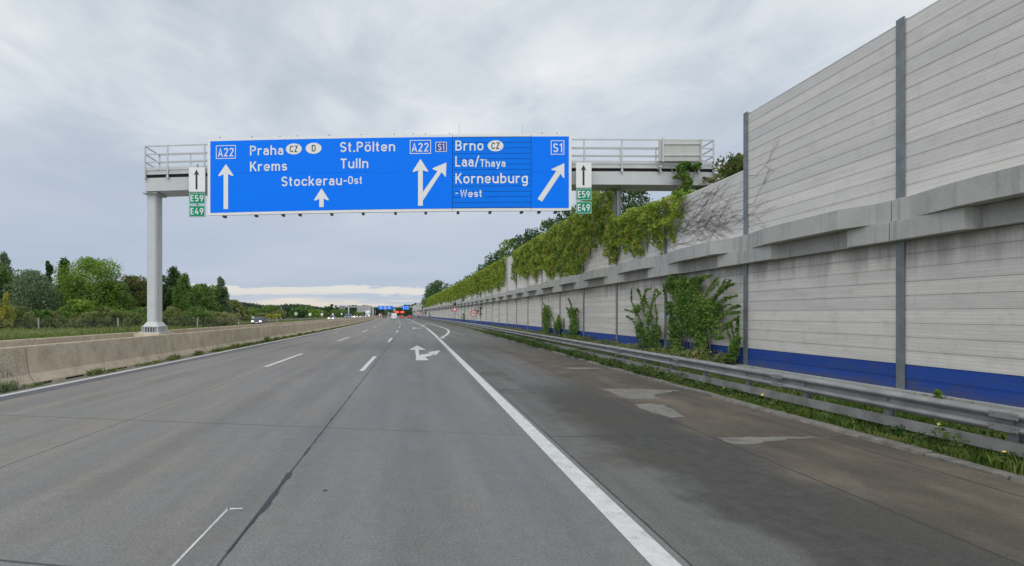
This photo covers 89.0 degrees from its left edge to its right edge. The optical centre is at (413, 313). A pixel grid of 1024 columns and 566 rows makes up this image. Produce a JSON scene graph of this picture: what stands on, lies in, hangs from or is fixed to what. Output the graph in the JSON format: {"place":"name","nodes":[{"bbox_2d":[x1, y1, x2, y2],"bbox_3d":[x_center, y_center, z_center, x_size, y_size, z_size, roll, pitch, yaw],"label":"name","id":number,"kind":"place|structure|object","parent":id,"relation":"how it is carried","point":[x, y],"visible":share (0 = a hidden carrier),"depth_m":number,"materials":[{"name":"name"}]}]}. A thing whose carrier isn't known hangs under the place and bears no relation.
{"place":"outdoors","nodes":[
{"label":"outdoors","id":0,"kind":"place"},
{"bbox_2d":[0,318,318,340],"bbox_3d":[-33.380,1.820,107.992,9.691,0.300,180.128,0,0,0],"label":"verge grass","id":1,"kind":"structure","parent":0,"point":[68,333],"depth_m":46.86,"materials":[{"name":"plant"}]},
{"bbox_2d":[0,317,343,339],"bbox_3d":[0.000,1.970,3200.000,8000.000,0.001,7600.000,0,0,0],"label":"ground","id":2,"kind":"structure","parent":0,"point":[130,328],"depth_m":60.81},
{"bbox_2d":[0,263,13,307],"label":"broadleaf tree","id":3,"kind":"object","parent":2,"relation":"on","point":[3,276],"visible":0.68,"depth_m":78.57,"materials":[{"name":"green plant"}]},
{"bbox_2d":[0,292,16,328],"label":"broadleaf tree","id":4,"kind":"object","parent":2,"relation":"on","point":[5,307],"visible":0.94,"depth_m":61.92,"materials":[{"name":"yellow plant"}]},
{"bbox_2d":[0,252,19,309],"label":"broadleaf tree","id":5,"kind":"object","parent":2,"relation":"on","point":[5,260],"visible":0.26,"depth_m":79.90,"materials":[{"name":"green plant"}]},
{"bbox_2d":[0,312,19,328],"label":"shrub","id":6,"kind":"object","parent":2,"relation":"on","point":[14,323],"visible":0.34,"depth_m":63.39,"materials":[{"name":"green plant"}]},
{"bbox_2d":[6,305,39,329],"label":"shrub","id":7,"kind":"object","parent":2,"relation":"on","point":[18,311],"visible":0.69,"depth_m":64.03,"materials":[{"name":"green plant"}]},
{"bbox_2d":[0,268,67,324],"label":"broadleaf tree","id":8,"kind":"object","parent":2,"relation":"on","point":[36,281],"visible":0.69,"depth_m":74.64,"materials":[{"name":"green plant"}]},
{"bbox_2d":[30,309,54,328],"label":"shrub","id":9,"kind":"object","parent":2,"relation":"on","point":[38,314],"visible":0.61,"depth_m":66.68,"materials":[{"name":"green plant"}]},
{"bbox_2d":[43,260,53,315],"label":"broadleaf tree","id":10,"kind":"object","parent":2,"relation":"on","point":[49,268],"visible":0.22,"depth_m":95.72,"materials":[{"name":"green plant"}]},
{"bbox_2d":[39,311,67,328],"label":"shrub","id":11,"kind":"object","parent":2,"relation":"on","point":[55,316],"visible":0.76,"depth_m":67.18,"materials":[{"name":"green plant"}]},
{"bbox_2d":[52,256,70,319],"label":"broadleaf tree","id":12,"kind":"object","parent":2,"relation":"on","point":[63,263],"visible":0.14,"depth_m":95.54,"materials":[{"name":"green plant"}]},
{"bbox_2d":[56,306,77,322],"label":"shrub","id":13,"kind":"object","parent":2,"relation":"on","point":[68,309],"visible":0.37,"depth_m":68.59,"materials":[{"name":"green plant"}]},
{"bbox_2d":[57,299,94,323],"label":"bush","id":14,"kind":"object","parent":2,"relation":"on","point":[82,305],"visible":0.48,"depth_m":69.01,"materials":[{"name":"green plant"}]},
{"bbox_2d":[65,312,91,328],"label":"shrub","id":15,"kind":"object","parent":2,"relation":"on","point":[76,322],"visible":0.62,"depth_m":67.72,"materials":[{"name":"green plant"}]},
{"bbox_2d":[48,256,124,312],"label":"broadleaf tree","id":16,"kind":"object","parent":2,"relation":"on","point":[87,265],"visible":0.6,"depth_m":80.75,"materials":[{"name":"green plant"}]},
{"bbox_2d":[82,311,111,328],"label":"shrub","id":17,"kind":"object","parent":2,"relation":"on","point":[92,315],"visible":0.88,"depth_m":68.02,"materials":[{"name":"green plant"}]},
{"bbox_2d":[94,306,115,326],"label":"shrub","id":18,"kind":"object","parent":2,"relation":"on","point":[101,309],"visible":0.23,"depth_m":71.36,"materials":[{"name":"green plant"}]},
{"bbox_2d":[98,310,125,326],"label":"shrub","id":19,"kind":"object","parent":2,"relation":"on","point":[111,314],"visible":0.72,"depth_m":70.65,"materials":[{"name":"green plant"}]},
{"bbox_2d":[93,281,137,317],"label":"broadleaf tree","id":20,"kind":"object","parent":2,"relation":"on","point":[127,302],"visible":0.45,"depth_m":83.34,"materials":[{"name":"green plant"}]},
{"bbox_2d":[112,310,137,327],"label":"shrub","id":21,"kind":"object","parent":2,"relation":"on","point":[131,311],"visible":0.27,"depth_m":72.17,"materials":[{"name":"green plant"}]},
{"bbox_2d":[119,274,146,311],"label":"broadleaf tree","id":22,"kind":"object","parent":2,"relation":"on","point":[138,290],"visible":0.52,"depth_m":89.02,"materials":[{"name":"green plant"}]},
{"bbox_2d":[121,312,145,327],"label":"shrub","id":23,"kind":"object","parent":2,"relation":"on","point":[132,322],"visible":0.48,"depth_m":72.06,"materials":[{"name":"green plant"}]},
{"bbox_2d":[17,317,276,328],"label":"wire fence","id":24,"kind":"object","parent":2,"relation":"on","point":[117,320],"visible":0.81,"depth_m":67.10,"materials":[{"name":"metal"}]},
{"bbox_2d":[134,306,164,326],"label":"shrub","id":25,"kind":"object","parent":2,"relation":"on","point":[143,311],"visible":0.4,"depth_m":72.39,"materials":[{"name":"green plant"}]},
{"bbox_2d":[162,275,175,311],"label":"broadleaf tree","id":26,"kind":"object","parent":2,"relation":"on","point":[164,278],"visible":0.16,"depth_m":95.39,"materials":[{"name":"green plant"}]},
{"bbox_2d":[162,266,180,322],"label":"broadleaf tree","id":27,"kind":"object","parent":2,"relation":"on","point":[173,274],"visible":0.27,"depth_m":95.30,"materials":[{"name":"green plant"}]},
{"bbox_2d":[162,306,188,327],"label":"shrub","id":28,"kind":"object","parent":2,"relation":"on","point":[169,312],"visible":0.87,"depth_m":72.74,"materials":[{"name":"green plant"}]},
{"bbox_2d":[170,272,199,313],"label":"broadleaf tree","id":29,"kind":"object","parent":2,"relation":"on","point":[181,297],"visible":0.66,"depth_m":91.13,"materials":[{"name":"green plant"}]},
{"bbox_2d":[181,312,197,326],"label":"shrub","id":30,"kind":"object","parent":2,"relation":"on","point":[187,319],"visible":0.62,"depth_m":74.10,"materials":[{"name":"green plant"}]},
{"bbox_2d":[177,305,211,325],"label":"shrub","id":31,"kind":"object","parent":2,"relation":"on","point":[198,310],"visible":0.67,"depth_m":74.81,"materials":[{"name":"green plant"}]},
{"bbox_2d":[188,283,223,320],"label":"broadleaf tree","id":32,"kind":"object","parent":2,"relation":"on","point":[205,296],"visible":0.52,"depth_m":96.42,"materials":[{"name":"green plant"}]},
{"bbox_2d":[198,310,220,326],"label":"shrub","id":33,"kind":"object","parent":2,"relation":"on","point":[212,321],"visible":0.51,"depth_m":75.75,"materials":[{"name":"green plant"}]},
{"bbox_2d":[209,312,227,325],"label":"shrub","id":34,"kind":"object","parent":2,"relation":"on","point":[218,314],"visible":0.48,"depth_m":76.55,"materials":[{"name":"green plant"}]},
{"bbox_2d":[212,276,233,317],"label":"broadleaf tree","id":35,"kind":"object","parent":2,"relation":"on","point":[222,287],"visible":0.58,"depth_m":99.56,"materials":[{"name":"green plant"}]},
{"bbox_2d":[212,313,244,326],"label":"shrub","id":36,"kind":"object","parent":2,"relation":"on","point":[228,316],"visible":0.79,"depth_m":76.47,"materials":[{"name":"green plant"}]},
{"bbox_2d":[225,299,244,320],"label":"broadleaf tree","id":37,"kind":"object","parent":2,"relation":"on","point":[235,303],"visible":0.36,"depth_m":118.76,"materials":[{"name":"green plant"}]},
{"bbox_2d":[250,308,261,316],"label":"broadleaf tree","id":38,"kind":"object","parent":2,"relation":"on","point":[254,312],"visible":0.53,"depth_m":178.64,"materials":[{"name":"green plant"}]},
{"bbox_2d":[261,305,280,313],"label":"broadleaf tree","id":39,"kind":"object","parent":2,"relation":"on","point":[267,308],"visible":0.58,"depth_m":229.22,"materials":[{"name":"green plant"}]},
{"bbox_2d":[265,314,280,319],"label":"shrub","id":40,"kind":"object","parent":2,"relation":"on","point":[272,316],"visible":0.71,"depth_m":148.94,"materials":[{"name":"yellow plant"}]},
{"bbox_2d":[272,309,286,318],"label":"broadleaf tree","id":41,"kind":"object","parent":2,"relation":"on","point":[282,312],"visible":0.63,"depth_m":188.55,"materials":[{"name":"green plant"}]},
{"bbox_2d":[250,317,323,321],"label":"guardrail","id":42,"kind":"object","parent":2,"relation":"on","point":[292,319],"visible":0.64,"depth_m":133.09,"materials":[{"name":"metal"}]},
{"bbox_2d":[291,309,309,317],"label":"broadleaf tree","id":43,"kind":"object","parent":2,"relation":"on","point":[301,313],"visible":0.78,"depth_m":218.29,"materials":[{"name":"green plant"}]},
{"bbox_2d":[202,302,417,315],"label":"wood","id":44,"kind":"object","parent":2,"relation":"on","point":[377,311],"visible":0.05,"depth_m":566.00,"materials":[{"name":"green plant"}]},
{"bbox_2d":[305,309,322,318],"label":"broadleaf tree","id":45,"kind":"object","parent":2,"relation":"on","point":[315,312],"visible":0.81,"depth_m":218.74,"materials":[{"name":"green plant"}]},
{"bbox_2d":[329,309,346,316],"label":"broadleaf tree","id":46,"kind":"object","parent":2,"relation":"on","point":[337,312],"visible":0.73,"depth_m":288.98,"materials":[{"name":"green plant"}]},
{"bbox_2d":[133,139,714,336],"bbox_3d":[0.457,-3.228,25.350,28.097,10.435,2.400,0,0,0],"label":"sign gantry","id":47,"kind":"object","parent":2,"relation":"on","point":[167,181],"visible":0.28,"depth_m":24.75,"materials":[{"name":"metal"}]},
{"bbox_2d":[189,167,204,191],"bbox_3d":[-10.358,-6.415,24.438,0.772,1.171,0.044,0,0,0],"label":"lane arrow sign","id":48,"kind":"object","parent":47,"relation":"attached to","point":[196,179],"visible":1,"depth_m":24.42,"materials":[{"name":"metal"}]},
{"bbox_2d":[189,205,204,216],"bbox_3d":[-10.358,-4.904,24.436,0.772,0.550,0.048,0,0,0],"label":"route sign","id":49,"kind":"object","parent":47,"relation":"attached to","point":[196,210],"visible":1,"depth_m":24.42,"materials":[{"name":"metal"}]},
{"bbox_2d":[189,193,204,203],"bbox_3d":[-10.358,-5.520,24.436,0.772,0.547,0.048,0,0,0],"label":"route sign","id":50,"kind":"object","parent":47,"relation":"attached to","point":[196,198],"visible":1,"depth_m":24.42,"materials":[{"name":"metal"}]},
{"bbox_2d":[208,132,571,217],"bbox_3d":[-1.166,-6.886,24.557,17.372,4.532,0.326,0,0,0],"label":"direction sign","id":51,"kind":"object","parent":47,"relation":"attached to","point":[425,173],"visible":1,"depth_m":24.41,"materials":[{"name":"metal"}]},
{"bbox_2d":[576,163,591,187],"bbox_3d":[8.109,-6.623,24.438,0.735,1.198,0.044,0,0,0],"label":"lane arrow sign","id":52,"kind":"object","parent":47,"relation":"attached to","point":[583,175],"visible":1,"depth_m":24.42,"materials":[{"name":"metal"}]},
{"bbox_2d":[576,202,591,213],"bbox_3d":[8.109,-5.077,24.436,0.735,0.580,0.048,0,0,0],"label":"route sign","id":53,"kind":"object","parent":47,"relation":"attached to","point":[583,207],"visible":1,"depth_m":24.42,"materials":[{"name":"metal"}]},
{"bbox_2d":[576,188,591,199],"bbox_3d":[8.109,-5.707,24.436,0.735,0.567,0.048,0,0,0],"label":"route sign","id":54,"kind":"object","parent":47,"relation":"attached to","point":[583,193],"visible":1,"depth_m":24.42,"materials":[{"name":"metal"}]},
{"bbox_2d":[657,138,702,169],"bbox_3d":[12.740,-7.678,24.520,2.090,1.436,0.320,0,0,0],"label":"reverse sign","id":55,"kind":"object","parent":47,"relation":"attached to","point":[679,149],"visible":0.95,"depth_m":24.43,"materials":[{"name":"metal"}]},
{"bbox_2d":[670,160,702,195],"bbox_3d":[12.898,-6.267,24.290,1.594,2.072,0.608,0,0,0],"label":"climbing vine","id":56,"kind":"object","parent":47,"relation":"attached to","point":[682,167],"visible":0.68,"depth_m":24.17,"materials":[{"name":"green plant"}]},
{"bbox_2d":[425,280,446,300],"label":"broadleaf tree","id":57,"kind":"object","parent":2,"relation":"on","point":[430,292],"visible":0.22,"depth_m":201.89,"materials":[{"name":"green plant"}]},
{"bbox_2d":[429,280,450,315],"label":"broadleaf tree","id":58,"kind":"object","parent":2,"relation":"on","point":[438,285],"visible":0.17,"depth_m":189.83,"materials":[{"name":"green plant"}]},
{"bbox_2d":[475,250,510,315],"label":"broadleaf tree","id":59,"kind":"object","parent":2,"relation":"on","point":[490,261],"visible":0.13,"depth_m":73.62,"materials":[{"name":"green plant"}]},
{"bbox_2d":[498,237,518,258],"bbox_3d":[12.457,-3.616,64.671,5.538,12.322,5.041,0,0,-35],"label":"broadleaf tree","id":60,"kind":"object","parent":2,"relation":"on","point":[504,243],"visible":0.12,"depth_m":64.84,"materials":[{"name":"green plant"}]},
{"bbox_2d":[504,232,533,272],"bbox_3d":[12.656,-3.186,56.896,6.211,11.573,6.725,0,0,0],"label":"broadleaf tree","id":61,"kind":"object","parent":2,"relation":"on","point":[518,243],"visible":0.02,"depth_m":56.77,"materials":[{"name":"green plant"}]},
{"bbox_2d":[520,216,559,244],"bbox_3d":[12.839,-3.597,50.081,6.150,11.680,6.316,0,0,0],"label":"broadleaf tree","id":62,"kind":"object","parent":2,"relation":"on","point":[547,224],"visible":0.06,"depth_m":49.78,"materials":[{"name":"green plant"}]},
{"bbox_2d":[551,210,574,227],"bbox_3d":[13.317,-3.467,42.887,4.897,11.232,5.282,0,0,17],"label":"broadleaf tree","id":63,"kind":"object","parent":2,"relation":"on","point":[567,213],"visible":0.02,"depth_m":42.75,"materials":[{"name":"green plant"}]},
{"bbox_2d":[621,191,653,221],"bbox_3d":[14.179,-2.878,31.991,5.260,10.856,4.783,0,0,36],"label":"broadleaf tree","id":64,"kind":"object","parent":2,"relation":"on","point":[633,202],"visible":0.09,"depth_m":32.27,"materials":[{"name":"green plant"}]},
{"bbox_2d":[695,152,742,188],"bbox_3d":[15.325,-2.837,24.560,4.275,9.796,4.200,0,0,0],"label":"broadleaf tree","id":65,"kind":"object","parent":2,"relation":"on","point":[733,165],"visible":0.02,"depth_m":24.08,"materials":[{"name":"green plant"}]},
{"bbox_2d":[714,161,728,182],"bbox_3d":[17.349,-2.934,26.942,4.975,10.275,4.552,0,0,-17],"label":"broadleaf tree","id":66,"kind":"object","parent":2,"relation":"on","point":[718,175],"visible":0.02,"depth_m":27.02,"materials":[{"name":"green plant"}]},
{"bbox_2d":[0,318,378,393],"bbox_3d":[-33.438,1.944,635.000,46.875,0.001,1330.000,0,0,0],"label":"median strip","id":67,"kind":"object","parent":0,"point":[29,387],"visible":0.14,"depth_m":16.42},
{"bbox_2d":[0,379,23,392],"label":"weed tuft","id":68,"kind":"object","parent":67,"relation":"on","point":[8,387],"visible":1,"depth_m":12.79,"materials":[{"name":"green plant"}]},
{"bbox_2d":[86,367,108,375],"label":"weed tuft","id":69,"kind":"object","parent":67,"relation":"on","point":[93,372],"visible":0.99,"depth_m":16.34,"materials":[{"name":"green plant"}]},
{"bbox_2d":[0,315,376,347],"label":"concrete barrier","id":70,"kind":"object","parent":67,"relation":"on","point":[24,342],"visible":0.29,"depth_m":22.21,"materials":[{"name":"concrete"}]},
{"bbox_2d":[0,315,381,387],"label":"concrete barrier","id":71,"kind":"object","parent":67,"relation":"on","point":[36,364],"visible":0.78,"depth_m":18.13,"materials":[{"name":"concrete"}]},
{"bbox_2d":[251,317,268,323],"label":"car","id":72,"kind":"object","parent":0,"point":[260,320],"visible":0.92,"depth_m":87.97,"materials":[{"name":"white paint"}]},
{"bbox_2d":[211,319,373,351],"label":"median grass","id":73,"kind":"structure","parent":0,"point":[243,345],"depth_m":35.27,"materials":[{"name":"plant"}]},
{"bbox_2d":[0,316,689,565],"bbox_3d":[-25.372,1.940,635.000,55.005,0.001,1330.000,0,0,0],"label":"carriageway","id":74,"kind":"structure","parent":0,"point":[399,452],"depth_m":6.38,"materials":[{"name":"asphalt"}]},
{"bbox_2d":[0,330,334,400],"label":"asphalt strip","id":75,"kind":"object","parent":74,"relation":"on","point":[69,384],"visible":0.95,"depth_m":16.09,"materials":[{"name":"asphalt"}]},
{"bbox_2d":[0,316,386,396],"bbox_3d":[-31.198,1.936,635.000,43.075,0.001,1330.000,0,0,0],"label":"edge line","id":76,"kind":"object","parent":74,"relation":"on","point":[135,369],"visible":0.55,"depth_m":16.91,"materials":[{"name":"paint"}]},
{"bbox_2d":[172,508,241,565],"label":"road marking","id":77,"kind":"object","parent":74,"relation":"on","point":[199,538],"visible":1,"depth_m":4.46,"materials":[{"name":"paint"}]},
{"bbox_2d":[226,471,291,552],"bbox_3d":[-1.496,1.936,5.225,0.083,0.001,2.150,0,0,-1],"label":"tar patch","id":78,"kind":"object","parent":74,"relation":"on","point":[267,503],"visible":1,"depth_m":5.20,"materials":[{"name":"asphalt"}]},
{"bbox_2d":[360,356,376,370],"bbox_3d":[-1.780,1.936,20.400,0.160,0.001,6.000,0,0,0],"label":"lane marking","id":79,"kind":"object","parent":74,"relation":"on","point":[366,365],"visible":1,"depth_m":19.78,"materials":[{"name":"paint"}]},
{"bbox_2d":[409,345,439,359],"bbox_3d":[0.560,1.936,26.500,1.680,0.001,10.200,0,0,0],"label":"road arrow","id":80,"kind":"object","parent":74,"relation":"on","point":[417,348],"visible":1,"depth_m":25.03,"materials":[{"name":"paint"}]},
{"bbox_2d":[426,328,681,565],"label":"edge line","id":81,"kind":"object","parent":74,"relation":"on","point":[650,549],"visible":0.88,"depth_m":5.55,"materials":[{"name":"paint"}]},
{"bbox_2d":[0,0,937,307],"label":"sky","id":82,"kind":"structure","parent":0,"point":[86,85],"materials":[{"name":"grey"}]},
{"bbox_2d":[404,316,1023,565],"bbox_3d":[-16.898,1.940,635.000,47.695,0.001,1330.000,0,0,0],"label":"hard shoulder","id":83,"kind":"object","parent":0,"point":[690,488],"visible":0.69,"depth_m":6.00},
{"bbox_2d":[604,389,679,398],"bbox_3d":[5.783,1.936,12.424,1.919,0.001,1.658,0,0,0],"label":"concrete patch","id":84,"kind":"object","parent":83,"relation":"on","point":[639,393],"visible":1,"depth_m":12.61,"materials":[{"name":"concrete"}]},
{"bbox_2d":[634,403,683,417],"bbox_3d":[4.924,1.936,10.344,0.652,0.001,1.631,0,0,10],"label":"concrete patch","id":85,"kind":"object","parent":83,"relation":"on","point":[663,410],"visible":1,"depth_m":10.36,"materials":[{"name":"concrete"}]},
{"bbox_2d":[419,318,1023,483],"bbox_3d":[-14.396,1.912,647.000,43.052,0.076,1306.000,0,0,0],"label":"kerb","id":86,"kind":"structure","parent":83,"relation":"on","point":[941,457],"depth_m":8.21,"materials":[{"name":"concrete"}]},
{"bbox_2d":[718,436,829,443],"bbox_3d":[5.640,1.936,7.875,1.879,0.001,0.472,0,0,-4],"label":"concrete patch","id":87,"kind":"object","parent":83,"relation":"on","point":[746,440],"visible":1,"depth_m":7.89,"materials":[{"name":"concrete"}]},
{"bbox_2d":[414,317,1023,474],"bbox_3d":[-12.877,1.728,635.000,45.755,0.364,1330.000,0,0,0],"label":"verge","id":88,"kind":"structure","parent":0,"point":[787,402],"depth_m":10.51,"materials":[{"name":"plant"}]},
{"bbox_2d":[336,306,416,315],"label":"gantry","id":89,"kind":"object","parent":88,"relation":"on","point":[377,306],"visible":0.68,"depth_m":299.70,"materials":[{"name":"metal"}]},
{"bbox_2d":[357,306,371,311],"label":"distant sign","id":90,"kind":"object","parent":89,"relation":"attached to","point":[363,308],"visible":0.94,"depth_m":299.50,"materials":[{"name":"metal"}]},
{"bbox_2d":[490,325,732,363],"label":"wall foot weeds","id":91,"kind":"object","parent":88,"relation":"on","point":[661,350],"depth_m":20.18,"materials":[{"name":"green plant"}]},
{"bbox_2d":[412,0,1023,411],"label":"noise wall","id":92,"kind":"structure","parent":88,"relation":"on","point":[882,248],"depth_m":11.11,"materials":[{"name":"grey paint"}]},
{"bbox_2d":[423,288,448,306],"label":"climbing vine","id":93,"kind":"object","parent":92,"relation":"attached to","point":[441,297],"visible":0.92,"depth_m":149.10,"materials":[{"name":"green plant"}]},
{"bbox_2d":[448,272,478,302],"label":"climbing vine","id":94,"kind":"object","parent":92,"relation":"attached to","point":[458,291],"visible":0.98,"depth_m":91.59,"materials":[{"name":"green plant"}]},
{"bbox_2d":[477,256,508,294],"bbox_3d":[9.677,-4.372,65.006,1.104,3.974,20.161,0,0,-1],"label":"climbing vine","id":95,"kind":"object","parent":92,"relation":"attached to","point":[488,276],"visible":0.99,"depth_m":62.14,"materials":[{"name":"green plant"}]},
{"bbox_2d":[510,224,558,284],"bbox_3d":[9.848,-4.239,42.603,1.068,4.140,15.346,0,0,0],"label":"climbing vine","id":96,"kind":"object","parent":92,"relation":"attached to","point":[523,262],"visible":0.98,"depth_m":40.58,"materials":[{"name":"green plant"}]},
{"bbox_2d":[541,302,551,333],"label":"wall plant","id":97,"kind":"object","parent":92,"relation":"attached to","point":[545,315],"depth_m":37.58,"materials":[{"name":"green plant"}]},
{"bbox_2d":[552,314,561,334],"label":"wall plant","id":98,"kind":"object","parent":92,"relation":"attached to","point":[556,325],"depth_m":34.58,"materials":[{"name":"green plant"}]},
{"bbox_2d":[561,298,579,339],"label":"wall plant","id":99,"kind":"object","parent":92,"relation":"attached to","point":[573,322],"depth_m":31.37,"materials":[{"name":"green plant"}]},
{"bbox_2d":[552,189,620,276],"bbox_3d":[9.869,-4.554,30.112,1.061,4.816,9.935,0,0,0],"label":"climbing vine","id":100,"kind":"object","parent":92,"relation":"attached to","point":[575,219],"visible":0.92,"depth_m":29.46,"materials":[{"name":"green plant"}]},
{"bbox_2d":[624,287,661,349],"bbox_3d":[9.763,0.186,21.765,0.363,2.687,3.464,0,0,0],"label":"wall plant","id":101,"kind":"object","parent":92,"relation":"attached to","point":[644,336],"depth_m":21.39,"materials":[{"name":"green plant"}]},
{"bbox_2d":[606,188,696,263],"bbox_3d":[9.843,-4.241,21.921,1.078,3.842,6.701,0,0,0],"label":"climbing vine","id":102,"kind":"object","parent":92,"relation":"attached to","point":[656,223],"visible":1,"depth_m":21.56,"materials":[{"name":"green plant"}]},
{"bbox_2d":[662,274,741,356],"bbox_3d":[9.752,0.049,17.545,0.358,3.107,4.788,0,0,0],"label":"wall plant","id":103,"kind":"object","parent":92,"relation":"attached to","point":[694,319],"depth_m":17.66,"materials":[{"name":"green plant"}]},
{"bbox_2d":[667,140,778,246],"bbox_3d":[9.980,-3.615,17.288,0.012,2.551,6.627,0,0,0],"label":"bare creeper","id":104,"kind":"object","parent":92,"relation":"attached to","point":[700,220],"visible":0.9,"depth_m":17.28,"materials":[{"name":"plant"}]},
{"bbox_2d":[720,315,741,363],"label":"wall plant","id":105,"kind":"object","parent":92,"relation":"attached to","point":[732,354],"depth_m":15.56,"materials":[{"name":"green plant"}]},
{"bbox_2d":[931,389,945,398],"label":"wall plant","id":106,"kind":"object","parent":92,"relation":"attached to","point":[937,393],"depth_m":9.51,"materials":[{"name":"green plant"}]},
{"bbox_2d":[412,316,1023,459],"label":"guardrail","id":107,"kind":"object","parent":88,"relation":"on","point":[1010,423],"visible":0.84,"depth_m":8.76,"materials":[{"name":"metal"}]},
{"bbox_2d":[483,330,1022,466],"bbox_3d":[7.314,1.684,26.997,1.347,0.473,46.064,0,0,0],"label":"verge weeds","id":108,"kind":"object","parent":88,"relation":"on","point":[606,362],"visible":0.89,"depth_m":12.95,"materials":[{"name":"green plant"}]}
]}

